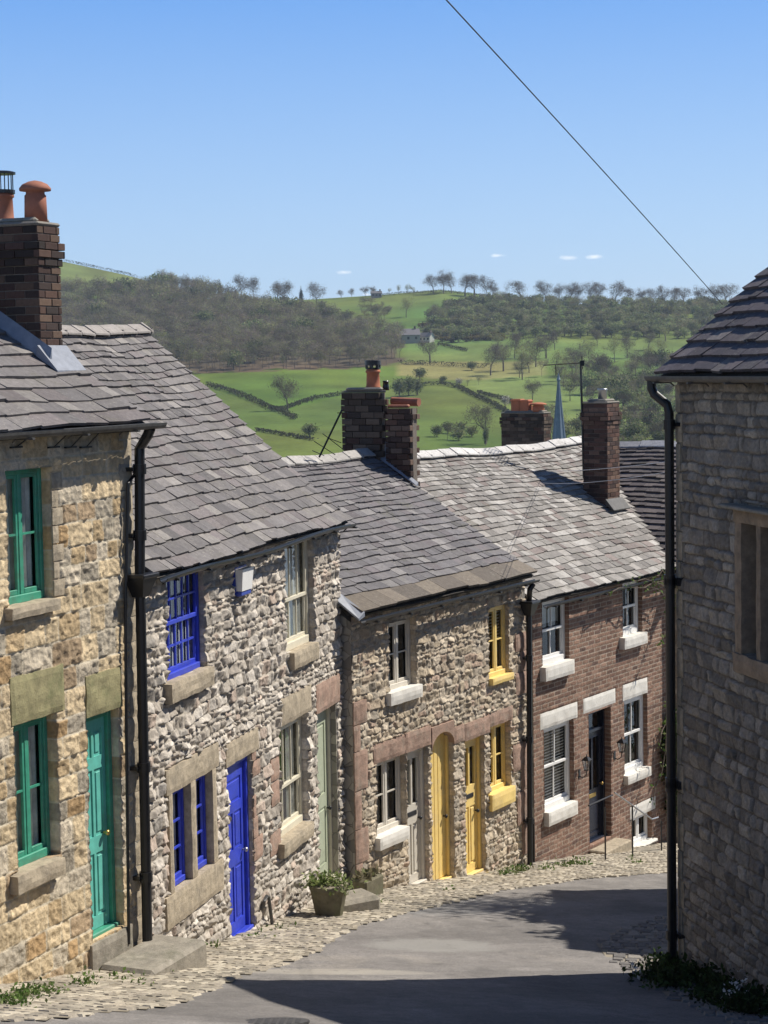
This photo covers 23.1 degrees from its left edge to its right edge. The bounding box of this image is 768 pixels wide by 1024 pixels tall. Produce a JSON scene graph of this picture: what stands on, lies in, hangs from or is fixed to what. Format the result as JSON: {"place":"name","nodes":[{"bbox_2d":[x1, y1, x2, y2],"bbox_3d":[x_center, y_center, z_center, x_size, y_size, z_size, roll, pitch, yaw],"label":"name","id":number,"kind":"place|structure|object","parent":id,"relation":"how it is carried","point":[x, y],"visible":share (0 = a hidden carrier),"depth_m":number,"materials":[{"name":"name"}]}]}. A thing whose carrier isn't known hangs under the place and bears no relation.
{"place":"outdoors","nodes":[
{"label":"outdoors","id":0,"kind":"place"},
{"bbox_2d":[0,842,678,1021],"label":"pavement","id":1,"kind":"structure","parent":0,"point":[163,994],"depth_m":20.42,"materials":[{"name":"stone"}]},
{"bbox_2d":[0,965,102,1007],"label":"weeds","id":2,"kind":"object","parent":1,"relation":"on","point":[20,996],"visible":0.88,"depth_m":15.60,"materials":[{"name":"green plant"}]},
{"bbox_2d":[100,934,206,974],"bbox_3d":[-2.238,4.553,18.326,0.605,0.530,1.083,1,5,23],"label":"stone doorstep","id":3,"kind":"object","parent":1,"relation":"on","point":[157,954],"visible":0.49,"depth_m":18.25,"materials":[{"name":"beige stone"}]},
{"bbox_2d":[109,882,454,985],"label":"weeds","id":4,"kind":"object","parent":1,"relation":"on","point":[114,973],"visible":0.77,"depth_m":20.18,"materials":[{"name":"green plant"}]},
{"bbox_2d":[309,879,348,916],"bbox_3d":[-0.682,4.830,23.317,0.497,0.432,0.497,-2,5,-17],"label":"stone planter","id":5,"kind":"object","parent":1,"relation":"on","point":[325,903],"visible":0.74,"depth_m":23.14,"materials":[{"name":"brown stone"}]},
{"bbox_2d":[299,868,366,896],"bbox_3d":[-0.670,4.616,23.249,0.748,0.397,0.619,2,5,37],"label":"potted plant","id":6,"kind":"object","parent":5,"relation":"in","point":[322,880],"visible":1,"depth_m":23.21,"materials":[{"name":"green plant"}]},
{"bbox_2d":[343,888,379,911],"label":"stone block","id":7,"kind":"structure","parent":1,"relation":"on","point":[361,899],"depth_m":23.75,"materials":[{"name":"grey stone"}]},
{"bbox_2d":[353,873,382,894],"bbox_3d":[-0.212,5.078,25.288,0.220,0.350,0.480,2,5,31],"label":"stone trough","id":8,"kind":"object","parent":1,"relation":"on","point":[375,885],"visible":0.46,"depth_m":25.19,"materials":[{"name":"grey stone"}]},
{"bbox_2d":[352,864,382,881],"bbox_3d":[-0.217,4.865,25.297,0.287,0.250,0.574,1,5,24],"label":"potted plant","id":9,"kind":"object","parent":8,"relation":"in","point":[363,874],"visible":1,"depth_m":25.20,"materials":[{"name":"green plant"}]},
{"bbox_2d":[491,854,646,874],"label":"weeds","id":10,"kind":"object","parent":1,"relation":"on","point":[522,868],"visible":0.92,"depth_m":29.28,"materials":[{"name":"green plant"}]},
{"bbox_2d":[589,838,659,854],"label":"front steps","id":11,"kind":"structure","parent":1,"relation":"on","point":[615,845],"depth_m":32.43,"materials":[{"name":"stone"}]},
{"bbox_2d":[588,792,661,859],"bbox_3d":[4.086,5.414,31.602,0.028,1.601,2.767,2,5,33],"label":"handrail","id":12,"kind":"object","parent":1,"relation":"on","point":[615,793],"visible":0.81,"depth_m":31.32,"materials":[{"name":"metal"}]},
{"bbox_2d":[59,262,705,456],"bbox_3d":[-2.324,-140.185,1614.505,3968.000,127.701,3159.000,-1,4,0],"label":"hills","id":13,"kind":"structure","parent":0,"point":[440,403],"depth_m":711.31,"materials":[{"name":"green plant"}]},
{"bbox_2d":[60,268,405,371],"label":"woodland","id":14,"kind":"object","parent":13,"relation":"on","point":[160,293],"visible":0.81,"depth_m":882.21,"materials":[{"name":"green plant"}]},
{"bbox_2d":[230,272,249,295],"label":"bare tree","id":15,"kind":"object","parent":13,"relation":"on","point":[240,281],"visible":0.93,"depth_m":1133.25,"materials":[{"name":"grey plant"}]},
{"bbox_2d":[203,381,297,418],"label":"hedge","id":16,"kind":"object","parent":13,"relation":"on","point":[271,407],"visible":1,"depth_m":619.84,"materials":[{"name":"green plant"}]},
{"bbox_2d":[245,276,260,295],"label":"bare tree","id":17,"kind":"object","parent":13,"relation":"on","point":[254,283],"visible":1,"depth_m":1128.16,"materials":[{"name":"grey plant"}]},
{"bbox_2d":[270,279,293,298],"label":"bare tree","id":18,"kind":"object","parent":13,"relation":"on","point":[285,288],"visible":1,"depth_m":1100.20,"materials":[{"name":"grey plant"}]},
{"bbox_2d":[267,373,302,409],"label":"tree","id":19,"kind":"object","parent":13,"relation":"on","point":[284,390],"visible":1,"depth_m":590.09,"materials":[{"name":"green plant"}]},
{"bbox_2d":[254,427,318,440],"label":"hedge","id":20,"kind":"object","parent":13,"relation":"on","point":[294,435],"visible":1,"depth_m":506.50,"materials":[{"name":"green plant"}]},
{"bbox_2d":[301,423,318,437],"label":"bush","id":21,"kind":"object","parent":13,"relation":"on","point":[310,429],"visible":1,"depth_m":500.49,"materials":[{"name":"green plant"}]},
{"bbox_2d":[278,391,343,408],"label":"hedge","id":22,"kind":"object","parent":13,"relation":"on","point":[299,401],"visible":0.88,"depth_m":625.27,"materials":[{"name":"green plant"}]},
{"bbox_2d":[306,282,327,304],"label":"bare tree","id":23,"kind":"object","parent":13,"relation":"on","point":[315,289],"visible":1,"depth_m":1078.31,"materials":[{"name":"grey plant"}]},
{"bbox_2d":[314,296,393,321],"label":"woodland","id":24,"kind":"object","parent":13,"relation":"on","point":[374,309],"visible":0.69,"depth_m":1004.28,"materials":[{"name":"green plant"}]},
{"bbox_2d":[389,378,406,396],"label":"bush","id":25,"kind":"object","parent":13,"relation":"on","point":[400,387],"visible":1,"depth_m":637.44,"materials":[{"name":"green plant"}]},
{"bbox_2d":[395,326,420,343],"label":"farmhouse","id":26,"kind":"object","parent":13,"relation":"on","point":[409,336],"depth_m":841.51,"materials":[{"name":"stone"}]},
{"bbox_2d":[402,376,417,395],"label":"bush","id":27,"kind":"object","parent":13,"relation":"on","point":[410,383],"visible":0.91,"depth_m":642.56,"materials":[{"name":"green plant"}]},
{"bbox_2d":[415,340,439,363],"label":"tree","id":28,"kind":"object","parent":13,"relation":"on","point":[430,351],"visible":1,"depth_m":762.06,"materials":[{"name":"green plant"}]},
{"bbox_2d":[420,330,434,342],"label":"stone barn","id":29,"kind":"structure","parent":13,"relation":"on","point":[429,336],"depth_m":843.78,"materials":[{"name":"stone"}]},
{"bbox_2d":[396,359,489,367],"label":"hedge","id":30,"kind":"object","parent":13,"relation":"on","point":[435,362],"visible":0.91,"depth_m":753.28,"materials":[{"name":"green plant"}]},
{"bbox_2d":[435,267,452,293],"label":"bare tree","id":31,"kind":"object","parent":13,"relation":"on","point":[441,277],"visible":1,"depth_m":1119.69,"materials":[{"name":"grey plant"}]},
{"bbox_2d":[417,313,508,342],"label":"gorse scrub","id":32,"kind":"object","parent":13,"relation":"on","point":[470,337],"visible":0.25,"depth_m":846.44,"materials":[{"name":"green plant"}]},
{"bbox_2d":[423,380,509,411],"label":"hedge","id":33,"kind":"object","parent":13,"relation":"on","point":[502,408],"visible":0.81,"depth_m":641.11,"materials":[{"name":"green plant"}]},
{"bbox_2d":[457,272,479,294],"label":"bare tree","id":34,"kind":"object","parent":13,"relation":"on","point":[473,279],"visible":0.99,"depth_m":1115.54,"materials":[{"name":"grey plant"}]},
{"bbox_2d":[461,401,494,443],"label":"tree","id":35,"kind":"object","parent":13,"relation":"on","point":[485,411],"visible":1,"depth_m":488.99,"materials":[{"name":"green plant"}]},
{"bbox_2d":[475,274,494,293],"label":"bare tree","id":36,"kind":"object","parent":13,"relation":"on","point":[484,286],"visible":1,"depth_m":1116.25,"materials":[{"name":"grey plant"}]},
{"bbox_2d":[481,342,505,374],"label":"tree","id":37,"kind":"object","parent":13,"relation":"on","point":[496,352],"visible":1,"depth_m":717.82,"materials":[{"name":"green plant"}]},
{"bbox_2d":[504,279,526,296],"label":"bare tree","id":38,"kind":"object","parent":13,"relation":"on","point":[519,286],"visible":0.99,"depth_m":1143.06,"materials":[{"name":"grey plant"}]},
{"bbox_2d":[505,330,530,357],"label":"tree","id":39,"kind":"object","parent":13,"relation":"on","point":[516,339],"visible":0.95,"depth_m":772.88,"materials":[{"name":"green plant"}]},
{"bbox_2d":[510,342,539,379],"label":"tree","id":40,"kind":"object","parent":13,"relation":"on","point":[520,357],"visible":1,"depth_m":703.88,"materials":[{"name":"green plant"}]},
{"bbox_2d":[499,399,552,445],"bbox_3d":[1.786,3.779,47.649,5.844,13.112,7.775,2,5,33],"label":"chimney","id":41,"kind":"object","parent":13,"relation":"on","point":[523,421],"depth_m":49.96,"materials":[{"name":"brick"}]},
{"bbox_2d":[524,378,544,400],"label":"tree","id":42,"kind":"object","parent":13,"relation":"on","point":[535,386],"visible":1,"depth_m":619.55,"materials":[{"name":"green plant"}]},
{"bbox_2d":[523,335,546,366],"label":"tree","id":43,"kind":"object","parent":13,"relation":"on","point":[541,344],"visible":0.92,"depth_m":742.27,"materials":[{"name":"green plant"}]},
{"bbox_2d":[531,334,554,357],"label":"tree","id":44,"kind":"object","parent":13,"relation":"on","point":[548,340],"visible":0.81,"depth_m":770.86,"materials":[{"name":"green plant"}]},
{"bbox_2d":[533,281,553,295],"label":"bare tree","id":45,"kind":"object","parent":13,"relation":"on","point":[539,285],"visible":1,"depth_m":1143.11,"materials":[{"name":"grey plant"}]},
{"bbox_2d":[441,410,675,440],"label":"woodland","id":46,"kind":"object","parent":13,"relation":"on","point":[575,425],"visible":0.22,"depth_m":498.06,"materials":[{"name":"green plant"}]},
{"bbox_2d":[552,373,565,439],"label":"church","id":47,"kind":"structure","parent":13,"relation":"on","point":[558,429],"depth_m":149.59,"materials":[{"name":"grey stone"}]},
{"bbox_2d":[545,348,576,376],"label":"tree","id":48,"kind":"object","parent":13,"relation":"on","point":[556,358],"visible":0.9,"depth_m":686.54,"materials":[{"name":"green plant"}]},
{"bbox_2d":[560,372,583,395],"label":"tree","id":49,"kind":"object","parent":13,"relation":"on","point":[573,378],"visible":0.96,"depth_m":617.13,"materials":[{"name":"green plant"}]},
{"bbox_2d":[560,343,586,371],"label":"tree","id":50,"kind":"object","parent":13,"relation":"on","point":[579,354],"visible":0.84,"depth_m":714.37,"materials":[{"name":"green plant"}]},
{"bbox_2d":[422,292,729,341],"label":"hillside scrub","id":51,"kind":"object","parent":13,"relation":"on","point":[641,320],"visible":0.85,"depth_m":937.26,"materials":[{"name":"green plant"}]},
{"bbox_2d":[575,338,600,359],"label":"tree","id":52,"kind":"object","parent":13,"relation":"on","point":[590,347],"visible":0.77,"depth_m":744.37,"materials":[{"name":"green plant"}]},
{"bbox_2d":[583,383,604,400],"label":"tree","id":53,"kind":"object","parent":13,"relation":"on","point":[592,388],"visible":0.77,"depth_m":591.69,"materials":[{"name":"green plant"}]},
{"bbox_2d":[512,349,677,433],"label":"woodland","id":54,"kind":"object","parent":13,"relation":"on","point":[623,396],"visible":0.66,"depth_m":640.76,"materials":[{"name":"green plant"}]},
{"bbox_2d":[584,350,610,375],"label":"tree","id":55,"kind":"object","parent":13,"relation":"on","point":[602,361],"visible":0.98,"depth_m":680.85,"materials":[{"name":"green plant"}]},
{"bbox_2d":[479,291,731,306],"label":"skyline scrub","id":56,"kind":"object","parent":13,"relation":"on","point":[550,297],"visible":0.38,"depth_m":1100.86,"materials":[{"name":"green plant"}]},
{"bbox_2d":[588,374,632,400],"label":"bush","id":57,"kind":"object","parent":13,"relation":"on","point":[614,381],"visible":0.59,"depth_m":619.53,"materials":[{"name":"green plant"}]},
{"bbox_2d":[603,337,621,362],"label":"tree","id":58,"kind":"object","parent":13,"relation":"on","point":[614,343],"visible":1,"depth_m":759.43,"materials":[{"name":"green plant"}]},
{"bbox_2d":[607,280,630,299],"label":"bare tree","id":59,"kind":"object","parent":13,"relation":"on","point":[620,287],"visible":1,"depth_m":1126.18,"materials":[{"name":"grey plant"}]},
{"bbox_2d":[619,335,635,353],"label":"tree","id":60,"kind":"object","parent":13,"relation":"on","point":[627,342],"visible":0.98,"depth_m":775.90,"materials":[{"name":"green plant"}]},
{"bbox_2d":[621,420,648,437],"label":"bush","id":61,"kind":"object","parent":13,"relation":"on","point":[634,429],"visible":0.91,"depth_m":480.98,"materials":[{"name":"green plant"}]},
{"bbox_2d":[629,385,655,409],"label":"bush","id":62,"kind":"object","parent":13,"relation":"on","point":[646,393],"visible":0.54,"depth_m":592.69,"materials":[{"name":"green plant"}]},
{"bbox_2d":[638,409,662,427],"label":"bush","id":63,"kind":"object","parent":13,"relation":"on","point":[653,415],"visible":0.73,"depth_m":520.27,"materials":[{"name":"green plant"}]},
{"bbox_2d":[715,283,739,298],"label":"bare tree","id":64,"kind":"object","parent":13,"relation":"on","point":[728,289],"visible":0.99,"depth_m":1096.48,"materials":[{"name":"grey plant"}]},
{"bbox_2d":[0,858,767,1023],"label":"road","id":65,"kind":"structure","parent":0,"point":[531,955],"depth_m":18.71,"materials":[{"name":"grey asphalt"}]},
{"bbox_2d":[246,1017,309,1023],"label":"manhole cover","id":66,"kind":"object","parent":65,"relation":"on","point":[281,1020],"visible":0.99,"depth_m":14.46,"materials":[{"name":"grey metal"}]},
{"bbox_2d":[0,0,767,303],"label":"sky","id":67,"kind":"structure","parent":0,"point":[341,145],"materials":[{"name":"blue"}]},
{"bbox_2d":[596,911,767,1023],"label":"pavement","id":68,"kind":"structure","parent":0,"point":[634,956],"depth_m":20.89,"materials":[{"name":"stone"}]},
{"bbox_2d":[621,946,767,1017],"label":"verge weeds","id":69,"kind":"object","parent":68,"relation":"on","point":[665,970],"visible":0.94,"depth_m":17.94,"materials":[{"name":"green plant"}]},
{"bbox_2d":[629,962,747,997],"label":"wildflowers","id":70,"kind":"object","parent":69,"relation":"in","point":[723,989],"visible":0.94,"depth_m":17.52,"materials":[{"name":"green plant"}]},
{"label":"ground","id":71,"kind":"structure","parent":0,"visible":0},
{"bbox_2d":[0,170,166,983],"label":"sandstone house","id":72,"kind":"structure","parent":71,"relation":"on","point":[76,871],"depth_m":17.68,"materials":[{"name":"beige stone"}]},
{"bbox_2d":[3,468,60,620],"bbox_3d":[-3.366,0.214,16.935,0.612,1.410,0.929,1,5,23],"label":"window","id":73,"kind":"structure","parent":72,"relation":"in","point":[24,530],"depth_m":16.99,"materials":[{"name":"green paint"}]},
{"bbox_2d":[9,663,65,895],"bbox_3d":[-3.332,2.394,17.089,0.619,1.927,0.954,1,5,23],"label":"window","id":74,"kind":"structure","parent":72,"relation":"in","point":[36,695],"depth_m":17.09,"materials":[{"name":"green paint"}]},
{"bbox_2d":[85,667,122,938],"bbox_3d":[-2.748,2.818,18.162,0.212,2.591,0.652,1,5,23],"label":"door","id":75,"kind":"structure","parent":72,"relation":"in","point":[103,688],"depth_m":18.24,"materials":[{"name":"teal paint"}]},
{"bbox_2d":[61,322,357,943],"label":"limestone cottage","id":76,"kind":"structure","parent":71,"relation":"on","point":[246,719],"depth_m":22.10,"materials":[{"name":"stone"}]},
{"bbox_2d":[134,564,214,703],"bbox_3d":[-2.270,1.205,19.905,0.569,1.454,1.272,0,5,16],"label":"window","id":77,"kind":"structure","parent":76,"relation":"in","point":[178,687],"depth_m":20.05,"materials":[{"name":"paint"}]},
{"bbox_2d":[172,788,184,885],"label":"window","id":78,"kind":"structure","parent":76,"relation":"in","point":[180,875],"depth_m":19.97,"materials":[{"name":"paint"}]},
{"bbox_2d":[175,775,206,871],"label":"window","id":79,"kind":"structure","parent":76,"relation":"in","point":[200,782],"depth_m":20.58,"materials":[{"name":"paint"}]},
{"bbox_2d":[225,727,258,935],"bbox_3d":[-1.669,3.734,21.626,0.177,2.354,1.076,0,5,16],"label":"door","id":80,"kind":"structure","parent":76,"relation":"in","point":[238,750],"depth_m":21.70,"materials":[{"name":"paint"}]},
{"bbox_2d":[232,564,253,596],"bbox_3d":[-1.603,0.781,21.378,0.130,0.330,0.390,0,5,16],"label":"alarm box","id":81,"kind":"object","parent":76,"relation":"attached to","point":[243,579],"visible":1,"depth_m":21.25,"materials":[{"name":"white paint"}]},
{"bbox_2d":[277,684,313,858],"bbox_3d":[-1.297,3.194,23.417,0.596,1.907,1.422,0,5,16],"label":"window","id":82,"kind":"structure","parent":76,"relation":"in","point":[296,831],"depth_m":23.58,"materials":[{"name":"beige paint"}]},
{"bbox_2d":[284,537,319,669],"bbox_3d":[-1.238,1.046,23.588,0.574,1.736,1.314,0,5,16],"label":"window","id":83,"kind":"structure","parent":76,"relation":"in","point":[303,651],"depth_m":23.72,"materials":[{"name":"beige paint"}]},
{"bbox_2d":[315,673,339,876],"bbox_3d":[-0.795,3.570,24.795,0.217,2.758,1.038,0,5,16],"label":"door","id":84,"kind":"structure","parent":76,"relation":"in","point":[328,691],"depth_m":24.97,"materials":[{"name":"green paint"}]},
{"bbox_2d":[281,360,540,890],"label":"beige rubble cottage","id":85,"kind":"structure","parent":71,"relation":"on","point":[436,607],"depth_m":27.91,"materials":[{"name":"grey stone"}]},
{"bbox_2d":[312,409,350,457],"bbox_3d":[-0.820,-1.225,29.291,0.611,0.753,0.030,-1,4,0],"label":"fallen aerial","id":86,"kind":"object","parent":85,"relation":"on","point":[328,437],"visible":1,"depth_m":29.29,"materials":[{"name":"grey metal"}]},
{"bbox_2d":[373,735,409,850],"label":"window","id":87,"kind":"structure","parent":85,"relation":"in","point":[386,755],"depth_m":26.34,"materials":[{"name":"grey paint"}]},
{"bbox_2d":[385,618,422,705],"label":"window","id":88,"kind":"structure","parent":85,"relation":"in","point":[402,690],"depth_m":26.63,"materials":[{"name":"grey paint"}]},
{"bbox_2d":[381,748,427,883],"bbox_3d":[0.307,4.371,27.003,0.380,2.088,0.692,2,5,31],"label":"door","id":89,"kind":"structure","parent":85,"relation":"in","point":[415,811],"depth_m":27.07,"materials":[{"name":"grey paint"}]},
{"bbox_2d":[407,732,452,879],"bbox_3d":[0.670,4.331,27.638,0.380,2.353,0.767,2,5,31],"label":"door","id":90,"kind":"structure","parent":85,"relation":"in","point":[440,756],"depth_m":27.69,"materials":[{"name":"yellow paint"}]},
{"bbox_2d":[465,736,483,874],"bbox_3d":[1.302,4.467,28.441,0.140,2.143,0.618,2,5,31],"label":"door","id":91,"kind":"structure","parent":85,"relation":"in","point":[473,845],"depth_m":28.58,"materials":[{"name":"yellow paint"}]},
{"bbox_2d":[464,706,515,811],"bbox_3d":[1.625,3.802,29.176,0.583,1.505,0.905,2,5,31],"label":"window","id":92,"kind":"structure","parent":85,"relation":"in","point":[502,794],"depth_m":29.14,"materials":[{"name":"yellow paint"}]},
{"bbox_2d":[488,604,513,685],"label":"window","id":93,"kind":"structure","parent":85,"relation":"in","point":[498,674],"depth_m":29.07,"materials":[{"name":"yellow paint"}]},
{"bbox_2d":[417,388,675,861],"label":"brick house","id":94,"kind":"structure","parent":71,"relation":"on","point":[581,547],"depth_m":32.86,"materials":[{"name":"red brick"}]},
{"bbox_2d":[540,597,574,681],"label":"window","id":95,"kind":"structure","parent":94,"relation":"in","point":[555,665],"depth_m":31.09,"materials":[{"name":"white paint"}]},
{"bbox_2d":[540,702,577,826],"bbox_3d":[2.755,4.166,31.216,0.584,1.872,1.296,2,5,33],"label":"window","id":96,"kind":"structure","parent":94,"relation":"in","point":[559,807],"depth_m":31.33,"materials":[{"name":"white paint"}]},
{"bbox_2d":[543,356,584,477],"bbox_3d":[3.391,-1.784,35.495,0.908,2.310,0.400,-3,5,-21],"label":"tv aerial","id":97,"kind":"object","parent":94,"relation":"attached to","point":[581,362],"visible":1,"depth_m":35.58,"materials":[{"name":"black metal"}]},
{"bbox_2d":[583,688,615,842],"bbox_3d":[3.542,4.423,32.491,0.466,2.625,1.220,2,5,33],"label":"door","id":98,"kind":"structure","parent":94,"relation":"in","point":[596,811],"depth_m":32.62,"materials":[{"name":"blue paint"}]},
{"bbox_2d":[597,677,650,784],"bbox_3d":[4.334,3.894,33.617,0.583,1.777,1.125,2,5,33],"label":"window","id":99,"kind":"structure","parent":94,"relation":"in","point":[635,771],"depth_m":33.81,"materials":[{"name":"white paint"}]},
{"bbox_2d":[619,581,647,649],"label":"window","id":100,"kind":"structure","parent":94,"relation":"in","point":[631,638],"depth_m":33.48,"materials":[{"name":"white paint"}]},
{"bbox_2d":[609,567,676,804],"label":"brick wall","id":101,"kind":"structure","parent":94,"relation":"attached to","point":[662,636],"depth_m":33.59,"materials":[{"name":"green plant"}]},
{"bbox_2d":[630,796,657,846],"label":"window","id":102,"kind":"structure","parent":94,"relation":"in","point":[640,838],"depth_m":33.95,"materials":[{"name":"white paint"}]},
{"bbox_2d":[660,709,677,816],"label":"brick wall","id":103,"kind":"structure","parent":94,"relation":"attached to","point":[662,756],"depth_m":34.37,"materials":[{"name":"green plant"}]},
{"bbox_2d":[590,440,677,786],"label":"cross wing house","id":104,"kind":"structure","parent":71,"relation":"on","point":[645,495],"depth_m":36.84,"materials":[{"name":"stone"}]},
{"bbox_2d":[644,267,767,993],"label":"corner stone house","id":105,"kind":"structure","parent":71,"relation":"on","point":[716,368],"depth_m":18.22,"materials":[{"name":"grey stone"}]},
{"bbox_2d":[446,0,722,304],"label":"overhead cable","id":106,"kind":"object","parent":105,"relation":"attached to","point":[571,136],"visible":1,"depth_m":13.65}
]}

